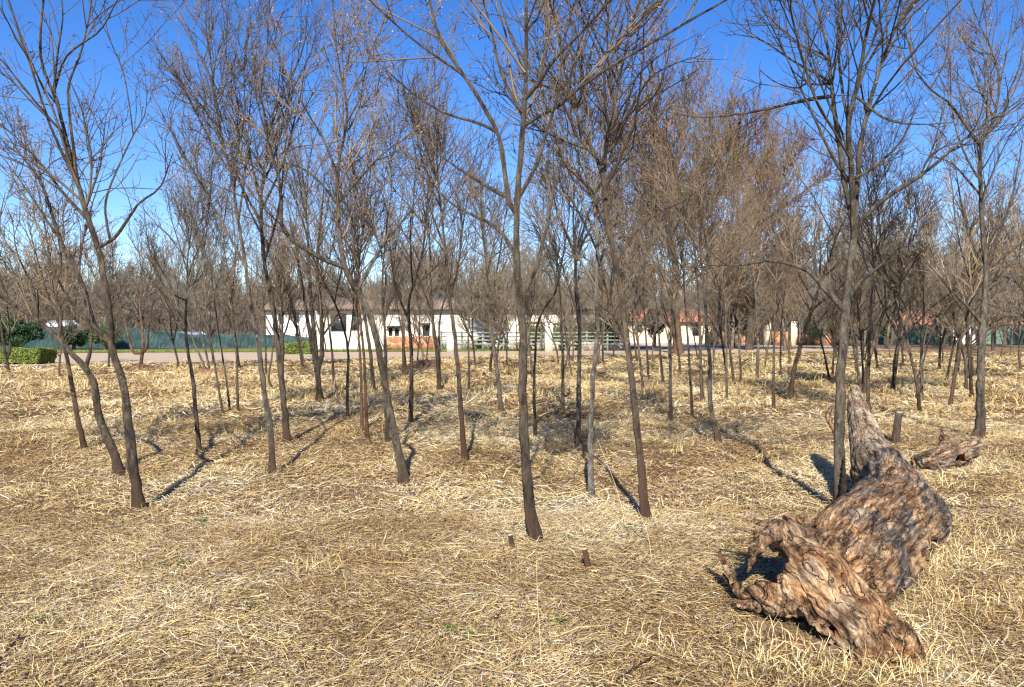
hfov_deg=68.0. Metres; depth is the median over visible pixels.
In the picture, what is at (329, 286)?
bare tree
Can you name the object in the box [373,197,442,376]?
bare tree
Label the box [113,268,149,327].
bare tree
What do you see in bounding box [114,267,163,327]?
bare tree
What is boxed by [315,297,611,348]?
house
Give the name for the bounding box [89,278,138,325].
bare tree
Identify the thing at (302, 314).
bare tree
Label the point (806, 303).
bare tree
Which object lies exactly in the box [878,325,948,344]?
net fence
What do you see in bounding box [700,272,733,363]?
bare tree
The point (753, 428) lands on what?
dry brush
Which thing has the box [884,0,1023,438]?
bare tree
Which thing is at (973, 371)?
bare tree
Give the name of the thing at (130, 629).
fallen stick
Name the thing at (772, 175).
bare tree
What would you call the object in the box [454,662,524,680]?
fallen stick
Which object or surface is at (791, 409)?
dry brush
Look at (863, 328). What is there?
bare tree
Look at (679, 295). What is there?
bare tree
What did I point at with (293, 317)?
bare tree
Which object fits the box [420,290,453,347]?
bare tree
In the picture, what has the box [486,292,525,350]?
bare tree
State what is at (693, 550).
fallen stick
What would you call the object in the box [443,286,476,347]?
bare tree
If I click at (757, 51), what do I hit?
sky
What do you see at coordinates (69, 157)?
bare tree
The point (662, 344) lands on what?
driveway
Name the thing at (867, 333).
evergreen tree
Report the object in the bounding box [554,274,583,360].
bare tree
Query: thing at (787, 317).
bare tree
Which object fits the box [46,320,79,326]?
house
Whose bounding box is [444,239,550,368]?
bare tree
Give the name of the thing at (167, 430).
dry brush
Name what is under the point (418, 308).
bare tree
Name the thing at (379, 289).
bare tree
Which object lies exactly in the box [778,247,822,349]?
bare tree
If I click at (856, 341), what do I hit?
bare tree
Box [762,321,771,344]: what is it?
gate pillar
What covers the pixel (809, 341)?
garden wall
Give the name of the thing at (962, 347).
bare tree
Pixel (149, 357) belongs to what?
road
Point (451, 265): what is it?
bare tree
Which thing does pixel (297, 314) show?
bare tree
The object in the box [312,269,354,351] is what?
bare tree
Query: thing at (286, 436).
bare tree
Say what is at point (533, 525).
bare tree
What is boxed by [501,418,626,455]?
dry brush
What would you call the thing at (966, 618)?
dry stalk
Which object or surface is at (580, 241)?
bare tree
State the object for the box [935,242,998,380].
bare tree
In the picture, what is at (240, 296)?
bare tree
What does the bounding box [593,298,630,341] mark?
leafy tree
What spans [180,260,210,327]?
bare tree
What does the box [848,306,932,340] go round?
house
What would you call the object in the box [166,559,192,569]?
green weed
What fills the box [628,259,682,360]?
bare tree
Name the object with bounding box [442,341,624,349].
garden wall
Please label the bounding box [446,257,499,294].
bare tree
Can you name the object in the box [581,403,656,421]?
dry brush
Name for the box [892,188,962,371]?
bare tree
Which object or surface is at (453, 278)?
bare tree
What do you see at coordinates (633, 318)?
bare tree
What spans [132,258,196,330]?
bare tree
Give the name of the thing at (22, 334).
evergreen bush
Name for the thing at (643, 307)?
bare tree
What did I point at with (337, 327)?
window
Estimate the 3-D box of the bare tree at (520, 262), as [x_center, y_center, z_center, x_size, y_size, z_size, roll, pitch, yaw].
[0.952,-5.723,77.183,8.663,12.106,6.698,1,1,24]
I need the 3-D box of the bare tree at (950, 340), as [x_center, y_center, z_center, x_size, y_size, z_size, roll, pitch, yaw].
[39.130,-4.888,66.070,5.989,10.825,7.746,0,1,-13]
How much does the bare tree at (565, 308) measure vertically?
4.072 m
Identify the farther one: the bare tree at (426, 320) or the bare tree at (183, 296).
the bare tree at (183, 296)
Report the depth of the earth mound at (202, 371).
25.77 m
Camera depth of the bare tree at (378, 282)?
109.83 m
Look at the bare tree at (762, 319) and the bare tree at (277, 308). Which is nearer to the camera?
the bare tree at (277, 308)
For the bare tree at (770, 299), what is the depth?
29.13 m
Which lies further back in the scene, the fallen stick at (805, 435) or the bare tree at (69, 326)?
the bare tree at (69, 326)
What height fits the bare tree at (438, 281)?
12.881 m
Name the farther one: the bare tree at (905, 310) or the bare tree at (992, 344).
the bare tree at (905, 310)
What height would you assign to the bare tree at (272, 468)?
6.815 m
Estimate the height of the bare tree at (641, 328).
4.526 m
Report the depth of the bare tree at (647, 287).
87.12 m
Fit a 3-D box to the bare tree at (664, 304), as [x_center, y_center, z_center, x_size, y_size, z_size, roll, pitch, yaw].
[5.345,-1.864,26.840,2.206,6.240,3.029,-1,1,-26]
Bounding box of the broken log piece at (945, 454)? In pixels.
[910,428,983,474]
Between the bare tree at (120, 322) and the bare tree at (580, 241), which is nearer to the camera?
the bare tree at (580, 241)
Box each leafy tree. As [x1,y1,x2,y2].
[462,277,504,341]
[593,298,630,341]
[883,315,894,342]
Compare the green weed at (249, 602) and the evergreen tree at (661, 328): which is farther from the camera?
the evergreen tree at (661, 328)
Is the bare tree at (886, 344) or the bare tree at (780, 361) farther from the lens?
the bare tree at (886, 344)
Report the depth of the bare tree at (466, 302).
31.23 m
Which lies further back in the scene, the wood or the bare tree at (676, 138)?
the wood
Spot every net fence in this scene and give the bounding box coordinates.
[0,325,308,348]
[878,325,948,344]
[986,326,1023,343]
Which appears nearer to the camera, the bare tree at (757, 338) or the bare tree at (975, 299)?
the bare tree at (757, 338)
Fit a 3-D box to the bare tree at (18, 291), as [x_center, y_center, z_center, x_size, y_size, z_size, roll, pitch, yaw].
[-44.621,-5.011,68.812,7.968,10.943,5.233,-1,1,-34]
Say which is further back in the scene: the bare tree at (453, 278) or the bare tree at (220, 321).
the bare tree at (453, 278)
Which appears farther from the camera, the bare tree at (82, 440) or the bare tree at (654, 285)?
the bare tree at (654, 285)
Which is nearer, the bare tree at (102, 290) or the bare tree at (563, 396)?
the bare tree at (563, 396)
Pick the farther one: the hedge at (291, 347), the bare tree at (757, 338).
the hedge at (291, 347)
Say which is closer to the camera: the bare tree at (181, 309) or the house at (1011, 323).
the bare tree at (181, 309)
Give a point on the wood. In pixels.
(245, 324)
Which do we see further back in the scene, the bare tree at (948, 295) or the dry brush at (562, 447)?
the bare tree at (948, 295)
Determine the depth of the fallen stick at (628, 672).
3.56 m
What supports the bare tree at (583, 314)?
on the ground at (764, 619)
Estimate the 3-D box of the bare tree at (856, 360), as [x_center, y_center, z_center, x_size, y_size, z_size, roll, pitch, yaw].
[7.501,-2.023,16.762,3.660,6.916,1.932,0,1,0]
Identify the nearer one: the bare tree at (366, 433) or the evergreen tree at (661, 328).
the bare tree at (366, 433)
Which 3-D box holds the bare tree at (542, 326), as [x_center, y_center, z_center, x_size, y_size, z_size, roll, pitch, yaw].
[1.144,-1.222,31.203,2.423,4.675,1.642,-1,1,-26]
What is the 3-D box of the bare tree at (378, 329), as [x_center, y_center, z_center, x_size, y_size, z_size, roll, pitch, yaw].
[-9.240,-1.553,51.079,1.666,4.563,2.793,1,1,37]
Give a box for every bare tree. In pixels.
[0,0,189,510]
[0,106,122,450]
[0,148,126,477]
[0,221,29,371]
[0,231,55,319]
[0,262,22,312]
[0,296,24,318]
[4,297,29,322]
[6,245,53,322]
[8,249,54,323]
[13,218,108,326]
[22,245,84,364]
[24,262,68,320]
[29,278,57,320]
[44,246,131,376]
[52,258,93,319]
[53,275,86,324]
[66,261,137,321]
[78,212,142,323]
[88,271,100,325]
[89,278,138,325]
[93,213,173,363]
[96,258,140,366]
[113,231,186,327]
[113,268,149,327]
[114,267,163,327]
[115,99,240,452]
[117,276,138,327]
[122,238,194,367]
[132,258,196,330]
[133,0,309,474]
[136,0,354,443]
[136,205,205,368]
[136,264,200,331]
[142,107,255,413]
[147,220,214,368]
[154,137,260,410]
[157,287,193,330]
[171,130,292,410]
[172,236,258,366]
[177,226,258,364]
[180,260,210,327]
[181,180,331,370]
[182,257,253,334]
[195,260,261,333]
[197,0,452,485]
[212,199,282,375]
[235,178,301,387]
[241,109,385,418]
[241,220,297,354]
[249,297,265,334]
[254,259,286,302]
[256,57,370,401]
[258,211,305,367]
[271,259,308,349]
[273,274,307,297]
[274,182,339,387]
[274,287,327,361]
[290,102,399,431]
[295,263,352,296]
[299,213,369,364]
[305,268,345,296]
[309,0,726,542]
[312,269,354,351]
[316,145,384,390]
[321,59,436,437]
[322,36,444,441]
[344,0,536,464]
[346,282,377,351]
[359,253,410,351]
[363,139,475,390]
[363,274,388,295]
[363,274,388,296]
[363,288,391,334]
[371,55,487,423]
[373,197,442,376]
[374,280,393,296]
[376,216,426,370]
[383,232,442,296]
[389,268,428,360]
[390,268,436,357]
[400,274,439,345]
[404,278,439,358]
[416,236,464,296]
[417,261,445,296]
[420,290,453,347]
[423,247,470,296]
[426,199,484,381]
[432,250,483,296]
[434,112,532,411]
[439,239,486,365]
[441,135,544,390]
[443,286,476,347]
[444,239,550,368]
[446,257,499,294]
[456,275,503,349]
[459,240,523,294]
[460,0,727,519]
[460,247,532,363]
[475,234,562,295]
[479,210,553,373]
[485,0,681,498]
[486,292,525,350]
[488,98,588,413]
[493,49,627,438]
[497,242,553,378]
[508,264,542,355]
[512,229,560,284]
[514,36,645,451]
[523,263,602,374]
[524,263,561,365]
[533,254,605,369]
[534,279,553,350]
[535,281,590,357]
[542,23,801,353]
[542,200,647,352]
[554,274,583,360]
[557,263,590,342]
[557,273,611,356]
[562,223,651,341]
[579,132,647,388]
[580,240,634,365]
[580,245,624,362]
[584,288,629,350]
[593,249,660,360]
[593,281,634,334]
[603,135,671,382]
[603,276,638,356]
[607,65,764,421]
[610,267,663,306]
[614,84,750,418]
[623,0,780,443]
[625,161,695,378]
[625,286,655,341]
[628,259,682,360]
[630,214,696,372]
[631,95,736,403]
[640,243,664,307]
[645,274,659,307]
[649,259,688,358]
[649,281,695,307]
[652,192,774,384]
[658,0,1023,500]
[668,257,725,358]
[680,282,700,356]
[685,289,730,355]
[687,242,740,370]
[688,86,877,349]
[696,211,787,381]
[698,216,790,349]
[699,111,801,399]
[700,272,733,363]
[714,146,776,378]
[730,232,781,325]
[736,78,847,409]
[739,240,795,363]
[740,294,777,353]
[742,283,782,344]
[745,219,808,350]
[746,263,804,368]
[752,192,826,375]
[759,126,929,398]
[762,289,813,331]
[763,197,830,379]
[765,292,815,329]
[775,271,821,338]
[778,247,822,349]
[778,261,828,357]
[779,113,952,391]
[783,242,816,331]
[787,240,847,375]
[804,69,943,408]
[807,219,872,351]
[815,270,866,348]
[817,262,845,358]
[820,88,979,411]
[822,201,911,349]
[825,235,903,382]
[830,251,868,373]
[836,250,883,346]
[839,258,888,367]
[841,195,982,390]
[854,281,881,358]
[855,287,886,360]
[857,142,958,393]
[866,235,910,346]
[867,244,910,347]
[872,177,989,396]
[872,289,887,354]
[873,232,920,362]
[874,301,897,355]
[877,241,949,349]
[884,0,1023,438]
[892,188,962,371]
[896,296,914,319]
[898,118,1023,405]
[907,247,957,351]
[910,92,1023,397]
[913,230,981,368]
[913,250,1023,376]
[917,222,1006,390]
[922,285,953,363]
[925,162,1023,324]
[926,218,972,369]
[931,233,1004,345]
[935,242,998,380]
[941,200,1023,377]
[944,171,1023,282]
[951,221,1018,344]
[958,254,1021,350]
[959,260,1007,335]
[965,210,1023,369]
[988,275,1023,357]
[988,288,1022,355]
[1009,252,1023,311]
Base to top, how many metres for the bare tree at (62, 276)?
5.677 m
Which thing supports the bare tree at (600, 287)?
on the ground at (764, 619)
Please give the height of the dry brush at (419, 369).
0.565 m
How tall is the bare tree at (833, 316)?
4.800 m
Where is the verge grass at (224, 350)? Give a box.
[57,348,577,352]
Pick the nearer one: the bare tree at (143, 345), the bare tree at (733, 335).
the bare tree at (143, 345)
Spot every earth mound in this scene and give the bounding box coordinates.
[123,364,163,370]
[181,369,232,374]
[407,359,452,367]
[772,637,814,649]
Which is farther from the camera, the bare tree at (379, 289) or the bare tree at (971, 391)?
the bare tree at (379, 289)
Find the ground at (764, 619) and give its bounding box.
[0,333,1023,686]
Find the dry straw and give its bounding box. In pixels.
[0,350,1023,686]
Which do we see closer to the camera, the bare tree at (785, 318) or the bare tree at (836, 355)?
the bare tree at (836, 355)
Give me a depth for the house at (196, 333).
70.31 m
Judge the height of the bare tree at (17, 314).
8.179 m
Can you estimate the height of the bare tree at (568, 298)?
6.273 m
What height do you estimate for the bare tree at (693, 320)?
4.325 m
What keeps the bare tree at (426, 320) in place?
on the ground at (764, 619)
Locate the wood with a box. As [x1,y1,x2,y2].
[0,244,993,334]
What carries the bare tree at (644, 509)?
on the ground at (764, 619)
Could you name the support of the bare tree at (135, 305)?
on the ground at (764, 619)
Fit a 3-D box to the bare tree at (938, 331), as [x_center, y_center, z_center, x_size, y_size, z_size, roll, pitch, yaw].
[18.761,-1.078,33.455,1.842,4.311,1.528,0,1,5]
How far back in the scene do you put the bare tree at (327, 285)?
89.95 m
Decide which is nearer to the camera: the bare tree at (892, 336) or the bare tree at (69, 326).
the bare tree at (69, 326)
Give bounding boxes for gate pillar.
[446,333,453,351]
[544,320,553,351]
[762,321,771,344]
[788,321,797,344]
[937,322,944,344]
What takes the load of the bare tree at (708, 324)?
on the ground at (764, 619)
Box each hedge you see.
[0,347,56,363]
[284,341,319,353]
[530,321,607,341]
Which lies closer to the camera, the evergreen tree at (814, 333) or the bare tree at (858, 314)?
the bare tree at (858, 314)
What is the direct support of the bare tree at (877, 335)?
on the ground at (764, 619)
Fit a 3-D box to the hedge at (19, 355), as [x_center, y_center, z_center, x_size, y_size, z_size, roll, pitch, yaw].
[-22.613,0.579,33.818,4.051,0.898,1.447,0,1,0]
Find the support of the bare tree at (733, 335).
on the ground at (764, 619)
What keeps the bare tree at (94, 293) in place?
on the ground at (764, 619)
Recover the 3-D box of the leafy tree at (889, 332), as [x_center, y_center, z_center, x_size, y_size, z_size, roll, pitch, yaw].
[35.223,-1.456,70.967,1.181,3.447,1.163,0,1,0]
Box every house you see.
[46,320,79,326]
[180,332,204,334]
[261,298,316,336]
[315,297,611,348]
[619,308,713,342]
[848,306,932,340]
[930,317,976,343]
[977,317,1023,326]
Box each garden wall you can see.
[386,336,437,350]
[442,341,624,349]
[705,331,830,344]
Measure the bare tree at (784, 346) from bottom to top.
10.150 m
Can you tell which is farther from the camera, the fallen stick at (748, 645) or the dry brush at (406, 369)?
the dry brush at (406, 369)
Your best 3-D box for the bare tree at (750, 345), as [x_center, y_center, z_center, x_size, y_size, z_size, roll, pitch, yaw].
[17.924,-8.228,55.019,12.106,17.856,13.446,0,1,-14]
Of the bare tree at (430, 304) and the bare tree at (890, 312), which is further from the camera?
the bare tree at (890, 312)
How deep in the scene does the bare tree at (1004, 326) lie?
71.30 m
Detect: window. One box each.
[331,313,346,331]
[352,312,359,330]
[693,324,697,335]
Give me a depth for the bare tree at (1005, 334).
39.42 m
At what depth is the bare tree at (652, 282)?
22.08 m
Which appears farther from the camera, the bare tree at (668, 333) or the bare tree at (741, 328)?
the bare tree at (741, 328)
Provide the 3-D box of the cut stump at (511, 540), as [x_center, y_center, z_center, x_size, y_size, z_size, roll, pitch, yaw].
[-0.001,1.433,5.373,0.057,0.175,0.042,0,1,0]
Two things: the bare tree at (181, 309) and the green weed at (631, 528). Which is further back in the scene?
the bare tree at (181, 309)
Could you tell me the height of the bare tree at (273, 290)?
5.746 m
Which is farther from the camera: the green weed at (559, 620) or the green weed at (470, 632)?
the green weed at (559, 620)
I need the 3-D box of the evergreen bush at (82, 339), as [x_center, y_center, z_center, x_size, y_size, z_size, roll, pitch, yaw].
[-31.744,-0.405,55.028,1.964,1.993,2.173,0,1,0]
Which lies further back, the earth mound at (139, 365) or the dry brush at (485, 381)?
the earth mound at (139, 365)
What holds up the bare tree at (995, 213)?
on the ground at (764, 619)
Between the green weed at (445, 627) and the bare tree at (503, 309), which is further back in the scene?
the bare tree at (503, 309)
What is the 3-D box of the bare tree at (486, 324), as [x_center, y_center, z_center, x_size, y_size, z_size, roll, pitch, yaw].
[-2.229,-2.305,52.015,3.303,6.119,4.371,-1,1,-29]
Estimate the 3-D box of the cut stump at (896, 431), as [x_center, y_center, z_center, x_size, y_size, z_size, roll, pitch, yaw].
[5.347,1.198,10.549,0.148,0.494,0.119,0,1,0]
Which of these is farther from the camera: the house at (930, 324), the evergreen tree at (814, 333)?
the house at (930, 324)
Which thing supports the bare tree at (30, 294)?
on the ground at (764, 619)
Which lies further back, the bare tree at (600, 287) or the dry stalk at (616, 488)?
the bare tree at (600, 287)
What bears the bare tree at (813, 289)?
on the ground at (764, 619)
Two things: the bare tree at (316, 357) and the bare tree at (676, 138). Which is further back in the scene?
the bare tree at (676, 138)
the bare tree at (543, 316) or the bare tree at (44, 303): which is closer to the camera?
the bare tree at (543, 316)
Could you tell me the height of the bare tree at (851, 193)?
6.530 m
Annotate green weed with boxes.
[18,613,56,623]
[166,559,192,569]
[186,516,212,523]
[237,600,267,607]
[439,620,464,634]
[454,625,482,638]
[547,614,571,626]
[623,524,643,531]
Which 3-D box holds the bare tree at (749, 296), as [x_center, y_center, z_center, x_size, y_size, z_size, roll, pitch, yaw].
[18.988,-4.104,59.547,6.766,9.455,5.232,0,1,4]
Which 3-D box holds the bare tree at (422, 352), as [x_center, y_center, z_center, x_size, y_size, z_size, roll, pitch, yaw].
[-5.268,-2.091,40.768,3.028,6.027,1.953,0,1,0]
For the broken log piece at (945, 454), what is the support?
on the ground at (764, 619)
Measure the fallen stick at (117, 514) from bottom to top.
0.033 m
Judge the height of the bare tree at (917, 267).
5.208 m
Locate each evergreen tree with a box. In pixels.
[642,308,666,346]
[712,299,745,347]
[803,305,834,345]
[853,316,883,345]
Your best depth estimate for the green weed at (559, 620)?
4.14 m
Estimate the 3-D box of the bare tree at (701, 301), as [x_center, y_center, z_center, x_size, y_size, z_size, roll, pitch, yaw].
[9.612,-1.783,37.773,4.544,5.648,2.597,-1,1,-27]
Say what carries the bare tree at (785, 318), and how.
on the ground at (764, 619)
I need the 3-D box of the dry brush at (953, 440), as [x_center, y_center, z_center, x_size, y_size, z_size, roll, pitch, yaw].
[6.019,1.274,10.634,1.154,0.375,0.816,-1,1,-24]
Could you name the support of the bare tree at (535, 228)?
on the ground at (764, 619)
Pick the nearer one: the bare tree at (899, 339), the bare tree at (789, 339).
the bare tree at (899, 339)
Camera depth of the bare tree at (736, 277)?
22.16 m
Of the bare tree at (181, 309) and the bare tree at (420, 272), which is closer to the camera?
the bare tree at (420, 272)
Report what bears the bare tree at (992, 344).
on the ground at (764, 619)
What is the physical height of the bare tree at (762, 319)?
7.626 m
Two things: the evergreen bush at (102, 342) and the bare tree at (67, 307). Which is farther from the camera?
the bare tree at (67, 307)
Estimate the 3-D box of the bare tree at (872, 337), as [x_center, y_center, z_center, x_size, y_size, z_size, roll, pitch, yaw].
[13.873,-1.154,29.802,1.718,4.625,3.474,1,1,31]
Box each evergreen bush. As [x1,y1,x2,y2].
[0,316,46,347]
[63,325,89,349]
[87,324,122,349]
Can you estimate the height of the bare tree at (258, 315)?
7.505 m
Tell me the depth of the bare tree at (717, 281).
20.91 m
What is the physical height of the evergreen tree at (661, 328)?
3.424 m
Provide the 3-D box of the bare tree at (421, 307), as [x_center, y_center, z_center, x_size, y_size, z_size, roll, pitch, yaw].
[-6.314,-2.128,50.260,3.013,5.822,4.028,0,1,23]
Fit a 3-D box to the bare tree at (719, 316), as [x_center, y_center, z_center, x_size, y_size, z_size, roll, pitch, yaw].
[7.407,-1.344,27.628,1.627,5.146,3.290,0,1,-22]
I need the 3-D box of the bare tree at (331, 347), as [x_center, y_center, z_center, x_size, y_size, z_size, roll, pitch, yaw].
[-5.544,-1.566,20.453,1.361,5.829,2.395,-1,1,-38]
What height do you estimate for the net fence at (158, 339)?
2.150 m
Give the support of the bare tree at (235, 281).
on the ground at (764, 619)
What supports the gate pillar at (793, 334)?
on the ground at (764, 619)
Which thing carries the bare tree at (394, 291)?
on the ground at (764, 619)
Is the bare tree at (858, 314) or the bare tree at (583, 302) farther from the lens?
the bare tree at (583, 302)
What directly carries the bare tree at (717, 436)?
on the ground at (764, 619)
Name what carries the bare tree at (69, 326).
on the ground at (764, 619)
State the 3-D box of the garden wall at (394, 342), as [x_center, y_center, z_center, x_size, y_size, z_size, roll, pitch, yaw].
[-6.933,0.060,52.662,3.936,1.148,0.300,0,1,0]
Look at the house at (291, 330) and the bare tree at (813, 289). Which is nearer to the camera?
the bare tree at (813, 289)
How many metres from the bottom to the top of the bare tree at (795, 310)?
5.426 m
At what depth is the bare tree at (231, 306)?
13.89 m
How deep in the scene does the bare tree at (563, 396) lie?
13.90 m
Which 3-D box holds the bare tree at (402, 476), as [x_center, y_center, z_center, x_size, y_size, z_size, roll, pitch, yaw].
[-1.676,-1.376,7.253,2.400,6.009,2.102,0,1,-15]
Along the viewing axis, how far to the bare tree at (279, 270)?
21.83 m
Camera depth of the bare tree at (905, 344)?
53.79 m
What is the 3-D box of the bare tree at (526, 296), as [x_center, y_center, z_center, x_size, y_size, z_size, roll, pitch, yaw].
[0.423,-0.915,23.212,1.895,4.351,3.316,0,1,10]
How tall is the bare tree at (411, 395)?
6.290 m
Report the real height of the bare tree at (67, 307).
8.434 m
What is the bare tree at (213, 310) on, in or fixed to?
on the ground at (764, 619)
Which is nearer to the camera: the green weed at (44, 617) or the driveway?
the green weed at (44, 617)
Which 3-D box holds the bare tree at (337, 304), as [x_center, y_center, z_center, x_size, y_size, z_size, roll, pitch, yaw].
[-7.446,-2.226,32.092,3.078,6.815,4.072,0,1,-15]
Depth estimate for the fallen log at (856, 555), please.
4.35 m
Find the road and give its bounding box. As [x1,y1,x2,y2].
[0,345,915,365]
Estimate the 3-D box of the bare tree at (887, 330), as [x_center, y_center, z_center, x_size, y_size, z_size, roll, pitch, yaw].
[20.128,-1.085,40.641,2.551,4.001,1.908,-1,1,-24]
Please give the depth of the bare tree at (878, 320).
43.41 m
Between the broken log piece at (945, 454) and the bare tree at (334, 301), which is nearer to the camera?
the broken log piece at (945, 454)
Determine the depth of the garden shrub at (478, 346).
53.70 m
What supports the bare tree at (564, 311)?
on the ground at (764, 619)
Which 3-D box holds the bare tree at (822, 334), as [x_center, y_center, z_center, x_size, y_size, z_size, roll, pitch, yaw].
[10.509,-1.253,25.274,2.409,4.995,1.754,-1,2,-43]
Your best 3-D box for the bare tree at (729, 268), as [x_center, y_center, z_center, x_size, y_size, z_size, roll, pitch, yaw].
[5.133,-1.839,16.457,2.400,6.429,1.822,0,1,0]
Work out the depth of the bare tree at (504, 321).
32.32 m
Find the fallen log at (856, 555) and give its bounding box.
[715,384,951,670]
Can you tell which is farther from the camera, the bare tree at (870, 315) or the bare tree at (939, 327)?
the bare tree at (939, 327)
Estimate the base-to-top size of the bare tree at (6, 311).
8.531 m
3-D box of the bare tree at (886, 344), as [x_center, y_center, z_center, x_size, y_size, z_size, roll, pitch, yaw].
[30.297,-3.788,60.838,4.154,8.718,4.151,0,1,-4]
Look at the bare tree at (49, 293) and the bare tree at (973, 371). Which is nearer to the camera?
the bare tree at (973, 371)
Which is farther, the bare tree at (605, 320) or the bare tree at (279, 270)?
the bare tree at (605, 320)
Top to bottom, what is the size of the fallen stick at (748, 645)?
0.025 m
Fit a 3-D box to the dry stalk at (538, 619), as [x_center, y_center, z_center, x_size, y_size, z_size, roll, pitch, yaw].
[0.134,1.356,3.793,0.007,0.413,0.452,0,1,-2]
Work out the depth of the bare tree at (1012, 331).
42.26 m
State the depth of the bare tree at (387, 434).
10.82 m
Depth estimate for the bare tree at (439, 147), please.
8.67 m
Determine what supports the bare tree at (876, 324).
on the ground at (764, 619)
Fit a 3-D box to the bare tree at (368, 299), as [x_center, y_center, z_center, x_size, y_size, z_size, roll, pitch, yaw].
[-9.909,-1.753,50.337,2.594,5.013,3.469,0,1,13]
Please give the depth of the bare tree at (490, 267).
74.02 m
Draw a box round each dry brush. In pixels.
[9,416,172,441]
[114,421,220,442]
[354,354,445,374]
[394,360,467,371]
[406,444,485,469]
[446,375,517,386]
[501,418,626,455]
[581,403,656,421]
[631,416,722,439]
[689,407,818,442]
[751,390,872,414]
[889,426,975,444]
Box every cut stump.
[508,533,514,549]
[582,547,591,571]
[891,412,901,443]
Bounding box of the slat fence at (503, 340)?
[440,331,622,350]
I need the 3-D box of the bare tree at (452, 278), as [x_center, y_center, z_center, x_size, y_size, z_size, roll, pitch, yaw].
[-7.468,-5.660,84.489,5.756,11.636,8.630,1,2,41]
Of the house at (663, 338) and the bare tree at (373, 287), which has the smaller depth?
the bare tree at (373, 287)
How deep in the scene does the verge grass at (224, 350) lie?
51.47 m
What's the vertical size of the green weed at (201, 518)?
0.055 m
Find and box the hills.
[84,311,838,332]
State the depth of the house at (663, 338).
82.01 m
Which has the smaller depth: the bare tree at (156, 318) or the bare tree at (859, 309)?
the bare tree at (859, 309)
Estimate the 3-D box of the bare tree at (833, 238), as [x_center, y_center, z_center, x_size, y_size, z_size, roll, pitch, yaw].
[7.118,-1.538,16.318,3.279,6.143,2.222,1,1,30]
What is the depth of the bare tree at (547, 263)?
81.85 m
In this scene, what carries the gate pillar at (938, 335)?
on the ground at (764, 619)
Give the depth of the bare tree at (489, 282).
19.40 m
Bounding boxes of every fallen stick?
[0,634,31,673]
[88,506,149,519]
[123,606,167,633]
[148,547,200,566]
[419,569,470,585]
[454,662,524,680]
[540,601,601,623]
[615,656,652,680]
[674,546,715,557]
[730,638,767,651]
[793,430,817,438]
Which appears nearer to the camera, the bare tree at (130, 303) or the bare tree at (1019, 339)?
the bare tree at (1019, 339)
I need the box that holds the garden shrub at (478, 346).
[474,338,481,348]
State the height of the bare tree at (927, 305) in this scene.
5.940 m
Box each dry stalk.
[536,560,541,670]
[598,441,625,522]
[913,602,1004,672]
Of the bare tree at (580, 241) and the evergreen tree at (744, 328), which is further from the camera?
the evergreen tree at (744, 328)
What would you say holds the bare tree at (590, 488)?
on the ground at (764, 619)
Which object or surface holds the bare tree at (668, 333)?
on the ground at (764, 619)
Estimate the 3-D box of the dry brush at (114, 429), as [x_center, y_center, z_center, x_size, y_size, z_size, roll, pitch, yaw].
[-5.969,1.226,11.020,2.414,0.388,1.374,0,1,0]
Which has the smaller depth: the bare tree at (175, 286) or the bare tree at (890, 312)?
the bare tree at (175, 286)
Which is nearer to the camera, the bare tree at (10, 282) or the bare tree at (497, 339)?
the bare tree at (497, 339)
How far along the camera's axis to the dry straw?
6.23 m
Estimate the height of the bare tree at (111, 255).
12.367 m
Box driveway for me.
[630,343,771,346]
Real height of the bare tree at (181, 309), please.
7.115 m
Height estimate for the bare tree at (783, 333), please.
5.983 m
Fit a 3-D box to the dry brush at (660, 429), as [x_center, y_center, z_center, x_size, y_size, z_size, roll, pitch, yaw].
[2.311,1.274,11.188,1.390,0.403,1.186,0,1,-13]
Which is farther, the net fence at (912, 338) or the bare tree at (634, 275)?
the net fence at (912, 338)
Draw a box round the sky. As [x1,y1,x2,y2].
[0,0,1023,297]
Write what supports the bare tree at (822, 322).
on the ground at (764, 619)
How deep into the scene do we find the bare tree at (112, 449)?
8.27 m
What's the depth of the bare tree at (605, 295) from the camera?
30.56 m
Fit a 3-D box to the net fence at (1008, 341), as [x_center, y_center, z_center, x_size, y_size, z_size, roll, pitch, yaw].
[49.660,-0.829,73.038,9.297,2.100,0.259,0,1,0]
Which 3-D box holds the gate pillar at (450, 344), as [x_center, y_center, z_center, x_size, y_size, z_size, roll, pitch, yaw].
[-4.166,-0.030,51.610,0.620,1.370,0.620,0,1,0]
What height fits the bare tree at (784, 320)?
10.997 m
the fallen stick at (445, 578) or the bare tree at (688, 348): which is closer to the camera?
the fallen stick at (445, 578)
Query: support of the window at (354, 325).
in the house at (338, 338)
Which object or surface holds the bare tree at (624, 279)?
on the ground at (764, 619)
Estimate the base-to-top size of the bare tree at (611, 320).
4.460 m
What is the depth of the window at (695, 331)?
82.10 m

